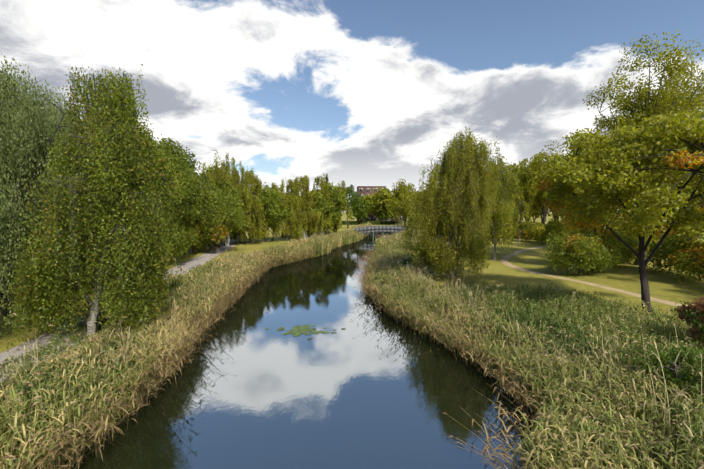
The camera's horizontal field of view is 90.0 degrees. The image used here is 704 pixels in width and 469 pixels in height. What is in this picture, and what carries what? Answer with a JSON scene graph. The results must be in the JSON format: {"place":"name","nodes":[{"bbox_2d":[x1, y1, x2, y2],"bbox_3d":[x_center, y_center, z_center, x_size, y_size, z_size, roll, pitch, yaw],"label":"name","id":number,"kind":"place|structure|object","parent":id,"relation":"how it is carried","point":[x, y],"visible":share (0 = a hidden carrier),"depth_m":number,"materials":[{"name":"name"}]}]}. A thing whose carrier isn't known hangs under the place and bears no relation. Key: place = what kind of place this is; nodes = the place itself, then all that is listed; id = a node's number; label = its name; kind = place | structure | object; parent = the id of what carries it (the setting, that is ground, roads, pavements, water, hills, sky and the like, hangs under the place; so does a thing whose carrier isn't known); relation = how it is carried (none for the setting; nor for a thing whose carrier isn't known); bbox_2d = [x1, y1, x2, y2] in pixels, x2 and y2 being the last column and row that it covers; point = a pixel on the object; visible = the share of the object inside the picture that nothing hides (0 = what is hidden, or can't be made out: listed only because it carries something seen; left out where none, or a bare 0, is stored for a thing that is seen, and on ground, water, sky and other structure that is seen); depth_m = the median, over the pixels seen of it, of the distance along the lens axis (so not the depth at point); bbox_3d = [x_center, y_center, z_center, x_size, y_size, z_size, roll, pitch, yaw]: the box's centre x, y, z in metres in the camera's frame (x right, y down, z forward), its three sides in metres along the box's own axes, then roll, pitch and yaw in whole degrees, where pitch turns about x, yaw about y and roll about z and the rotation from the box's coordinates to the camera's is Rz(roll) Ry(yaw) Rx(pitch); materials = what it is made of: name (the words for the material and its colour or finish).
{"place":"outdoors","nodes":[
{"label":"outdoors","id":0,"kind":"place"},
{"bbox_2d":[0,237,238,382],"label":"paved path","id":1,"kind":"structure","parent":0,"point":[200,260],"depth_m":14.97,"materials":[{"name":"grey concrete"}]},
{"bbox_2d":[67,232,552,468],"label":"water","id":2,"kind":"structure","parent":0,"point":[362,390],"depth_m":11.90,"materials":[{"name":"blue liquid"}]},
{"bbox_2d":[265,324,344,339],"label":"lily pads","id":3,"kind":"object","parent":2,"relation":"on","point":[304,329],"visible":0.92,"depth_m":18.51,"materials":[{"name":"green plant"}]},
{"bbox_2d":[0,213,703,468],"bbox_3d":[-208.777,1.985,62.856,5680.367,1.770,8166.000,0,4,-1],"label":"ground","id":4,"kind":"structure","parent":0,"point":[625,276],"depth_m":26.49,"materials":[{"name":"green plant"}]},
{"bbox_2d":[0,245,27,293],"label":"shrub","id":5,"kind":"object","parent":4,"relation":"on","point":[14,269],"visible":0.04,"depth_m":21.64,"materials":[{"name":"green plant"}]},
{"bbox_2d":[0,165,44,343],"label":"willow tree","id":6,"kind":"object","parent":4,"relation":"on","point":[4,211],"visible":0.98,"depth_m":13.66,"materials":[{"name":"green plant"}]},
{"bbox_2d":[0,53,103,316],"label":"willow tree","id":7,"kind":"object","parent":4,"relation":"on","point":[25,134],"visible":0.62,"depth_m":16.58,"materials":[{"name":"green plant"}]},
{"bbox_2d":[0,92,137,286],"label":"willow tree","id":8,"kind":"object","parent":4,"relation":"on","point":[30,197],"visible":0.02,"depth_m":19.65,"materials":[{"name":"green plant"}]},
{"bbox_2d":[0,289,171,405],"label":"verge grass","id":9,"kind":"structure","parent":4,"relation":"on","point":[75,338],"depth_m":13.23,"materials":[{"name":"green plant"}]},
{"bbox_2d":[1,64,188,351],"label":"birch tree","id":10,"kind":"object","parent":4,"relation":"on","point":[93,205],"visible":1,"depth_m":14.12,"materials":[{"name":"green plant"}]},
{"bbox_2d":[0,278,231,468],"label":"reeds","id":11,"kind":"object","parent":4,"relation":"on","point":[15,426],"visible":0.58,"depth_m":10.83,"materials":[{"name":"green plant"}]},
{"bbox_2d":[3,261,258,420],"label":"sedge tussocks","id":12,"kind":"object","parent":4,"relation":"on","point":[30,394],"visible":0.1,"depth_m":11.62,"materials":[{"name":"green plant"}]},
{"bbox_2d":[0,246,267,398],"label":"reeds","id":13,"kind":"object","parent":4,"relation":"on","point":[35,358],"visible":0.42,"depth_m":13.11,"materials":[{"name":"green plant"}]},
{"bbox_2d":[104,243,172,279],"bbox_3d":[-15.816,1.988,25.517,4.984,4.030,4.749,-3,4,-35],"label":"shrub","id":14,"kind":"object","parent":4,"relation":"on","point":[141,257],"depth_m":25.53,"materials":[{"name":"green plant"}]},
{"bbox_2d":[130,226,187,256],"bbox_3d":[-17.928,1.017,32.018,5.961,5.083,5.604,0,4,-1],"label":"shrub","id":15,"kind":"object","parent":4,"relation":"on","point":[180,247],"visible":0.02,"depth_m":32.24,"materials":[{"name":"green plant"}]},
{"bbox_2d":[4,246,317,468],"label":"reeds","id":16,"kind":"object","parent":4,"relation":"on","point":[145,391],"visible":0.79,"depth_m":11.27,"materials":[{"name":"plant"}]},
{"bbox_2d":[118,138,203,226],"bbox_3d":[-17.757,-2.406,30.026,8.603,12.236,9.688,0,4,-1],"label":"tree","id":17,"kind":"object","parent":4,"relation":"on","point":[189,185],"visible":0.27,"depth_m":30.40,"materials":[{"name":"green plant"}]},
{"bbox_2d":[140,138,209,224],"bbox_3d":[-21.408,-3.871,39.058,10.680,13.923,10.025,-3,5,-38],"label":"tree","id":18,"kind":"object","parent":4,"relation":"on","point":[193,167],"visible":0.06,"depth_m":40.23,"materials":[{"name":"green plant"}]},
{"bbox_2d":[164,224,190,261],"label":"shrub","id":19,"kind":"object","parent":4,"relation":"on","point":[181,245],"visible":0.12,"depth_m":34.50,"materials":[{"name":"green plant"}]},
{"bbox_2d":[166,223,192,259],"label":"shrub","id":20,"kind":"object","parent":4,"relation":"on","point":[184,240],"visible":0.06,"depth_m":38.55,"materials":[{"name":"green plant"}]},
{"bbox_2d":[165,226,198,256],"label":"shrub","id":21,"kind":"object","parent":4,"relation":"on","point":[193,238],"visible":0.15,"depth_m":41.12,"materials":[{"name":"green plant"}]},
{"bbox_2d":[150,167,216,223],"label":"tree","id":22,"kind":"object","parent":4,"relation":"on","point":[200,180],"visible":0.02,"depth_m":48.48,"materials":[{"name":"green plant"}]},
{"bbox_2d":[177,146,200,176],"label":"tree","id":23,"kind":"object","parent":4,"relation":"on","point":[189,156],"visible":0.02,"depth_m":58.02,"materials":[{"name":"green plant"}]},
{"bbox_2d":[161,177,228,252],"bbox_3d":[-20.439,-2.363,44.998,8.072,10.378,9.536,3,5,41],"label":"birch tree","id":24,"kind":"object","parent":4,"relation":"on","point":[199,227],"visible":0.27,"depth_m":43.19,"materials":[{"name":"green plant"}]},
{"bbox_2d":[181,221,213,253],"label":"tree","id":25,"kind":"object","parent":4,"relation":"on","point":[200,246],"visible":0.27,"depth_m":44.61,"materials":[{"name":"green plant"}]},
{"bbox_2d":[196,173,226,248],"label":"birch tree","id":26,"kind":"object","parent":4,"relation":"on","point":[210,177],"visible":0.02,"depth_m":49.56,"materials":[{"name":"green plant"}]},
{"bbox_2d":[178,188,250,253],"bbox_3d":[-17.288,-1.611,44.278,8.139,9.071,8.317,0,4,-1],"label":"tree","id":27,"kind":"object","parent":4,"relation":"on","point":[208,199],"visible":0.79,"depth_m":43.11,"materials":[{"name":"green plant"}]},
{"bbox_2d":[208,180,251,247],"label":"round tree","id":28,"kind":"object","parent":4,"relation":"on","point":[237,203],"visible":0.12,"depth_m":50.82,"materials":[{"name":"green plant"}]},
{"bbox_2d":[199,150,261,245],"bbox_3d":[-19.673,-5.312,53.917,9.815,15.047,9.615,3,5,38],"label":"birch tree","id":29,"kind":"object","parent":4,"relation":"on","point":[253,203],"visible":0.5,"depth_m":52.72,"materials":[{"name":"green plant"}]},
{"bbox_2d":[165,244,310,303],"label":"reeds","id":30,"kind":"object","parent":4,"relation":"on","point":[248,262],"visible":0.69,"depth_m":30.80,"materials":[{"name":"green plant"}]},
{"bbox_2d":[221,173,259,242],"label":"birch tree","id":31,"kind":"object","parent":4,"relation":"on","point":[239,240],"visible":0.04,"depth_m":58.69,"materials":[{"name":"green plant"}]},
{"bbox_2d":[230,166,268,242],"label":"birch tree","id":32,"kind":"object","parent":4,"relation":"on","point":[251,176],"visible":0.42,"depth_m":56.97,"materials":[{"name":"green plant"}]},
{"bbox_2d":[246,182,290,241],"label":"round tree","id":33,"kind":"object","parent":4,"relation":"on","point":[271,203],"visible":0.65,"depth_m":59.44,"materials":[{"name":"green plant"}]},
{"bbox_2d":[261,182,295,240],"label":"birch tree","id":34,"kind":"object","parent":4,"relation":"on","point":[288,203],"visible":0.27,"depth_m":62.84,"materials":[{"name":"green plant"}]},
{"bbox_2d":[269,179,303,239],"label":"birch tree","id":35,"kind":"object","parent":4,"relation":"on","point":[296,207],"visible":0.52,"depth_m":66.35,"materials":[{"name":"green plant"}]},
{"bbox_2d":[292,175,324,238],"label":"birch tree","id":36,"kind":"object","parent":4,"relation":"on","point":[310,219],"visible":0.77,"depth_m":69.16,"materials":[{"name":"green plant"}]},
{"bbox_2d":[293,192,335,236],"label":"round tree","id":37,"kind":"object","parent":4,"relation":"on","point":[322,201],"visible":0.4,"depth_m":71.63,"materials":[{"name":"green plant"}]},
{"bbox_2d":[312,173,333,233],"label":"birch tree","id":38,"kind":"object","parent":4,"relation":"on","point":[323,183],"visible":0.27,"depth_m":75.25,"materials":[{"name":"green plant"}]},
{"bbox_2d":[274,222,376,257],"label":"reeds","id":39,"kind":"object","parent":4,"relation":"on","point":[320,242],"visible":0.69,"depth_m":58.55,"materials":[{"name":"green plant"}]},
{"bbox_2d":[313,182,346,234],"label":"round tree","id":40,"kind":"object","parent":4,"relation":"on","point":[337,198],"visible":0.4,"depth_m":78.44,"materials":[{"name":"green plant"}]},
{"bbox_2d":[320,180,351,232],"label":"birch tree","id":41,"kind":"object","parent":4,"relation":"on","point":[342,188],"visible":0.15,"depth_m":86.99,"materials":[{"name":"green plant"}]},
{"bbox_2d":[338,184,360,228],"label":"tree","id":42,"kind":"object","parent":4,"relation":"on","point":[353,194],"visible":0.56,"depth_m":112.35,"materials":[{"name":"green plant"}]},
{"bbox_2d":[350,197,369,220],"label":"tree","id":43,"kind":"object","parent":4,"relation":"on","point":[360,209],"visible":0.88,"depth_m":148.09,"materials":[{"name":"green plant"}]},
{"bbox_2d":[360,194,373,220],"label":"tree","id":44,"kind":"object","parent":4,"relation":"on","point":[369,199],"visible":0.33,"depth_m":170.48,"materials":[{"name":"green plant"}]},
{"bbox_2d":[357,186,390,220],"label":"apartment block","id":45,"kind":"structure","parent":4,"relation":"on","point":[365,190],"depth_m":190.86,"materials":[{"name":"brick"}]},
{"bbox_2d":[339,221,415,224],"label":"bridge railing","id":46,"kind":"object","parent":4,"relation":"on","point":[371,222],"visible":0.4,"depth_m":150.13,"materials":[{"name":"grey metal"}]},
{"bbox_2d":[354,226,408,238],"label":"footbridge","id":47,"kind":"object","parent":4,"relation":"on","point":[383,229],"visible":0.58,"depth_m":83.79,"materials":[{"name":"grey metal"}]},
{"bbox_2d":[372,187,390,220],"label":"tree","id":48,"kind":"object","parent":4,"relation":"on","point":[381,197],"visible":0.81,"depth_m":157.07,"materials":[{"name":"green plant"}]},
{"bbox_2d":[372,204,392,217],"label":"tree","id":49,"kind":"object","parent":4,"relation":"on","point":[376,210],"visible":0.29,"depth_m":159.41,"materials":[{"name":"green plant"}]},
{"bbox_2d":[374,206,391,219],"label":"tree","id":50,"kind":"object","parent":4,"relation":"on","point":[382,215],"visible":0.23,"depth_m":159.88,"materials":[{"name":"green plant"}]},
{"bbox_2d":[386,215,403,220],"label":"apartment","id":51,"kind":"structure","parent":4,"relation":"on","point":[401,219],"depth_m":215.12,"materials":[{"name":"brick"}]},
{"bbox_2d":[386,194,406,223],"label":"tree","id":52,"kind":"object","parent":4,"relation":"on","point":[396,216],"visible":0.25,"depth_m":125.54,"materials":[{"name":"green plant"}]},
{"bbox_2d":[374,222,423,252],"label":"reeds","id":53,"kind":"object","parent":4,"relation":"on","point":[391,241],"visible":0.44,"depth_m":54.09,"materials":[{"name":"plant"}]},
{"bbox_2d":[388,179,415,226],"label":"tree","id":54,"kind":"object","parent":4,"relation":"on","point":[406,191],"visible":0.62,"depth_m":99.29,"materials":[{"name":"green plant"}]},
{"bbox_2d":[364,246,442,299],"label":"reeds","id":55,"kind":"object","parent":4,"relation":"on","point":[392,262],"visible":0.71,"depth_m":29.25,"materials":[{"name":"green plant"}]},
{"bbox_2d":[403,192,419,223],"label":"tree","id":56,"kind":"object","parent":4,"relation":"on","point":[407,204],"visible":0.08,"depth_m":91.72,"materials":[{"name":"green plant"}]},
{"bbox_2d":[414,183,439,211],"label":"tree","id":57,"kind":"object","parent":4,"relation":"on","point":[422,194],"visible":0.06,"depth_m":78.90,"materials":[{"name":"green plant"}]},
{"bbox_2d":[350,247,556,468],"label":"reeds","id":58,"kind":"object","parent":4,"relation":"on","point":[511,388],"visible":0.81,"depth_m":11.58,"materials":[{"name":"plant"}]},
{"bbox_2d":[400,126,513,278],"bbox_3d":[8.258,-2.120,28.069,8.705,11.960,8.510,0,4,-1],"label":"willow tree","id":59,"kind":"object","parent":4,"relation":"on","point":[461,198],"visible":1,"depth_m":26.49,"materials":[{"name":"green plant"}]},
{"bbox_2d":[484,153,521,259],"bbox_3d":[15.914,-2.892,39.703,5.798,12.289,5.808,2,4,29],"label":"birch tree","id":60,"kind":"object","parent":4,"relation":"on","point":[507,183],"visible":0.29,"depth_m":38.38,"materials":[{"name":"green plant"}]},
{"bbox_2d":[506,162,533,234],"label":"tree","id":61,"kind":"object","parent":4,"relation":"on","point":[520,175],"visible":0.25,"depth_m":67.50,"materials":[{"name":"green plant"}]},
{"bbox_2d":[512,200,532,243],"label":"birch tree","id":62,"kind":"object","parent":4,"relation":"on","point":[525,207],"visible":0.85,"depth_m":58.25,"materials":[{"name":"green plant"}]},
{"bbox_2d":[512,221,536,240],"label":"shrub","id":63,"kind":"object","parent":4,"relation":"on","point":[524,233],"visible":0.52,"depth_m":61.95,"materials":[{"name":"green plant"}]},
{"bbox_2d":[508,158,546,220],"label":"tree","id":64,"kind":"object","parent":4,"relation":"on","point":[524,161],"visible":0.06,"depth_m":87.84,"materials":[{"name":"green plant"}]},
{"bbox_2d":[511,172,550,238],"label":"tree","id":65,"kind":"object","parent":4,"relation":"on","point":[540,197],"visible":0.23,"depth_m":67.36,"materials":[{"name":"green plant"}]},
{"bbox_2d":[526,222,544,239],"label":"shrub","id":66,"kind":"object","parent":4,"relation":"on","point":[539,223],"visible":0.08,"depth_m":65.21,"materials":[{"name":"green plant"}]},
{"bbox_2d":[369,248,703,468],"bbox_3d":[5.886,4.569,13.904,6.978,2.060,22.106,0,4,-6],"label":"reeds","id":67,"kind":"object","parent":4,"relation":"on","point":[615,400],"visible":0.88,"depth_m":10.01,"materials":[{"name":"green plant"}]},
{"bbox_2d":[530,224,548,243],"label":"shrub","id":68,"kind":"object","parent":4,"relation":"on","point":[536,236],"visible":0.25,"depth_m":58.98,"materials":[{"name":"green plant"}]},
{"bbox_2d":[523,140,563,224],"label":"tree","id":69,"kind":"object","parent":4,"relation":"on","point":[538,158],"visible":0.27,"depth_m":65.97,"materials":[{"name":"green plant"}]},
{"bbox_2d":[536,172,551,222],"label":"tree","id":70,"kind":"object","parent":4,"relation":"on","point":[541,212],"depth_m":82.13,"materials":[{"name":"green plant"}]},
{"bbox_2d":[538,225,556,244],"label":"shrub","id":71,"kind":"object","parent":4,"relation":"on","point":[544,233],"visible":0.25,"depth_m":55.88,"materials":[{"name":"green plant"}]},
{"bbox_2d":[543,217,574,245],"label":"shrub","id":72,"kind":"object","parent":4,"relation":"on","point":[552,225],"visible":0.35,"depth_m":51.90,"materials":[{"name":"green plant"}]},
{"bbox_2d":[540,229,597,275],"bbox_3d":[17.899,1.713,29.249,4.148,4.236,4.182,-3,4,-36],"label":"shrub","id":73,"kind":"object","parent":4,"relation":"on","point":[559,242],"visible":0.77,"depth_m":28.69,"materials":[{"name":"green plant"}]},
{"bbox_2d":[443,281,703,459],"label":"rough grass","id":74,"kind":"structure","parent":4,"relation":"on","point":[616,312],"depth_m":15.53,"materials":[{"name":"green plant"}]},
{"bbox_2d":[557,221,591,238],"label":"shrub","id":75,"kind":"object","parent":4,"relation":"on","point":[563,225],"visible":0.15,"depth_m":49.76,"materials":[{"name":"green plant"}]},
{"bbox_2d":[562,224,593,239],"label":"shrub","id":76,"kind":"object","parent":4,"relation":"on","point":[567,229],"visible":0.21,"depth_m":45.03,"materials":[{"name":"green plant"}]},
{"bbox_2d":[553,234,613,275],"bbox_3d":[18.697,1.866,29.123,4.215,3.960,4.368,0,4,-1],"label":"shrub","id":77,"kind":"object","parent":4,"relation":"on","point":[598,254],"visible":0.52,"depth_m":27.95,"materials":[{"name":"green plant"}]},
{"bbox_2d":[559,236,622,274],"bbox_3d":[20.021,1.933,29.929,4.246,3.769,4.198,1,4,9],"label":"shrub","id":78,"kind":"object","parent":4,"relation":"on","point":[605,263],"visible":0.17,"depth_m":28.64,"materials":[{"name":"green plant"}]},
{"bbox_2d":[501,242,687,306],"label":"footpath","id":79,"kind":"structure","parent":4,"relation":"on","point":[504,260],"depth_m":27.27,"materials":[{"name":"beige gravel"}]},
{"bbox_2d":[570,226,625,252],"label":"shrub","id":80,"kind":"object","parent":4,"relation":"on","point":[600,232],"visible":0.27,"depth_m":31.56,"materials":[{"name":"green plant"}]},
{"bbox_2d":[577,233,622,271],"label":"shrub","id":81,"kind":"object","parent":4,"relation":"on","point":[609,243],"visible":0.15,"depth_m":30.44,"materials":[{"name":"green plant"}]},
{"bbox_2d":[542,130,659,267],"bbox_3d":[23.419,-3.088,33.186,9.271,13.358,10.668,0,4,-1],"label":"tree","id":82,"kind":"object","parent":4,"relation":"on","point":[581,190],"visible":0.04,"depth_m":31.79,"materials":[{"name":"green plant"}]},
{"bbox_2d":[590,228,636,265],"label":"shrub","id":83,"kind":"object","parent":4,"relation":"on","point":[625,238],"visible":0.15,"depth_m":31.06,"materials":[{"name":"green plant"}]},
{"bbox_2d":[534,107,703,314],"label":"maple tree","id":84,"kind":"object","parent":4,"relation":"on","point":[676,141],"visible":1,"depth_m":15.68,"materials":[{"name":"green plant"}]},
{"bbox_2d":[593,230,647,266],"bbox_3d":[24.628,1.504,33.011,4.409,4.126,4.574,-3,5,-42],"label":"shrub","id":85,"kind":"object","parent":4,"relation":"on","point":[635,244],"visible":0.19,"depth_m":32.10,"materials":[{"name":"green plant"}]},
{"bbox_2d":[611,245,637,263],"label":"shrub","id":86,"kind":"object","parent":4,"relation":"on","point":[629,254],"visible":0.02,"depth_m":32.80,"materials":[{"name":"green plant"}]},
{"bbox_2d":[605,218,654,236],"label":"tree","id":87,"kind":"object","parent":4,"relation":"on","point":[618,224],"visible":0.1,"depth_m":41.33,"materials":[{"name":"green plant"}]},
{"bbox_2d":[583,30,703,265],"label":"poplar tree","id":88,"kind":"object","parent":4,"relation":"on","point":[668,100],"visible":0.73,"depth_m":32.24,"materials":[{"name":"green plant"}]},
{"bbox_2d":[617,225,674,256],"bbox_3d":[31.701,0.746,38.546,5.256,4.612,5.174,-2,4,-34],"label":"shrub","id":89,"kind":"object","parent":4,"relation":"on","point":[653,237],"visible":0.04,"depth_m":37.52,"materials":[{"name":"green plant"}]},
{"bbox_2d":[625,84,703,240],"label":"tree","id":90,"kind":"object","parent":4,"relation":"on","point":[696,95],"depth_m":37.21,"materials":[{"name":"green plant"}]},
{"bbox_2d":[632,343,703,392],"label":"bramble shrub","id":91,"kind":"object","parent":4,"relation":"on","point":[671,356],"visible":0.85,"depth_m":10.59,"materials":[{"name":"green plant"}]},
{"bbox_2d":[644,234,698,273],"bbox_3d":[27.195,1.653,29.769,5.029,4.260,3.937,-4,5,-45],"label":"shrub","id":92,"kind":"object","parent":4,"relation":"on","point":[664,245],"visible":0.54,"depth_m":29.53,"materials":[{"name":"green plant"}]},
{"bbox_2d":[663,235,703,283],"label":"shrub","id":93,"kind":"object","parent":4,"relation":"on","point":[692,262],"visible":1,"depth_m":25.62,"materials":[{"name":"green plant"}]},
{"bbox_2d":[664,238,703,279],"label":"shrub","id":94,"kind":"object","parent":4,"relation":"on","point":[695,246],"visible":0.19,"depth_m":27.77,"materials":[{"name":"green plant"}]},
{"bbox_2d":[668,166,703,243],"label":"tree","id":95,"kind":"object","parent":4,"relation":"on","point":[694,204],"visible":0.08,"depth_m":25.92,"materials":[{"name":"green plant"}]},
{"bbox_2d":[670,297,703,345],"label":"bush","id":96,"kind":"object","parent":4,"relation":"on","point":[694,314],"visible":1,"depth_m":12.79,"materials":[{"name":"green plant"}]},
{"bbox_2d":[0,0,703,212],"label":"sky","id":97,"kind":"structure","parent":0,"point":[356,93],"materials":[{"name":"white"}]}
]}

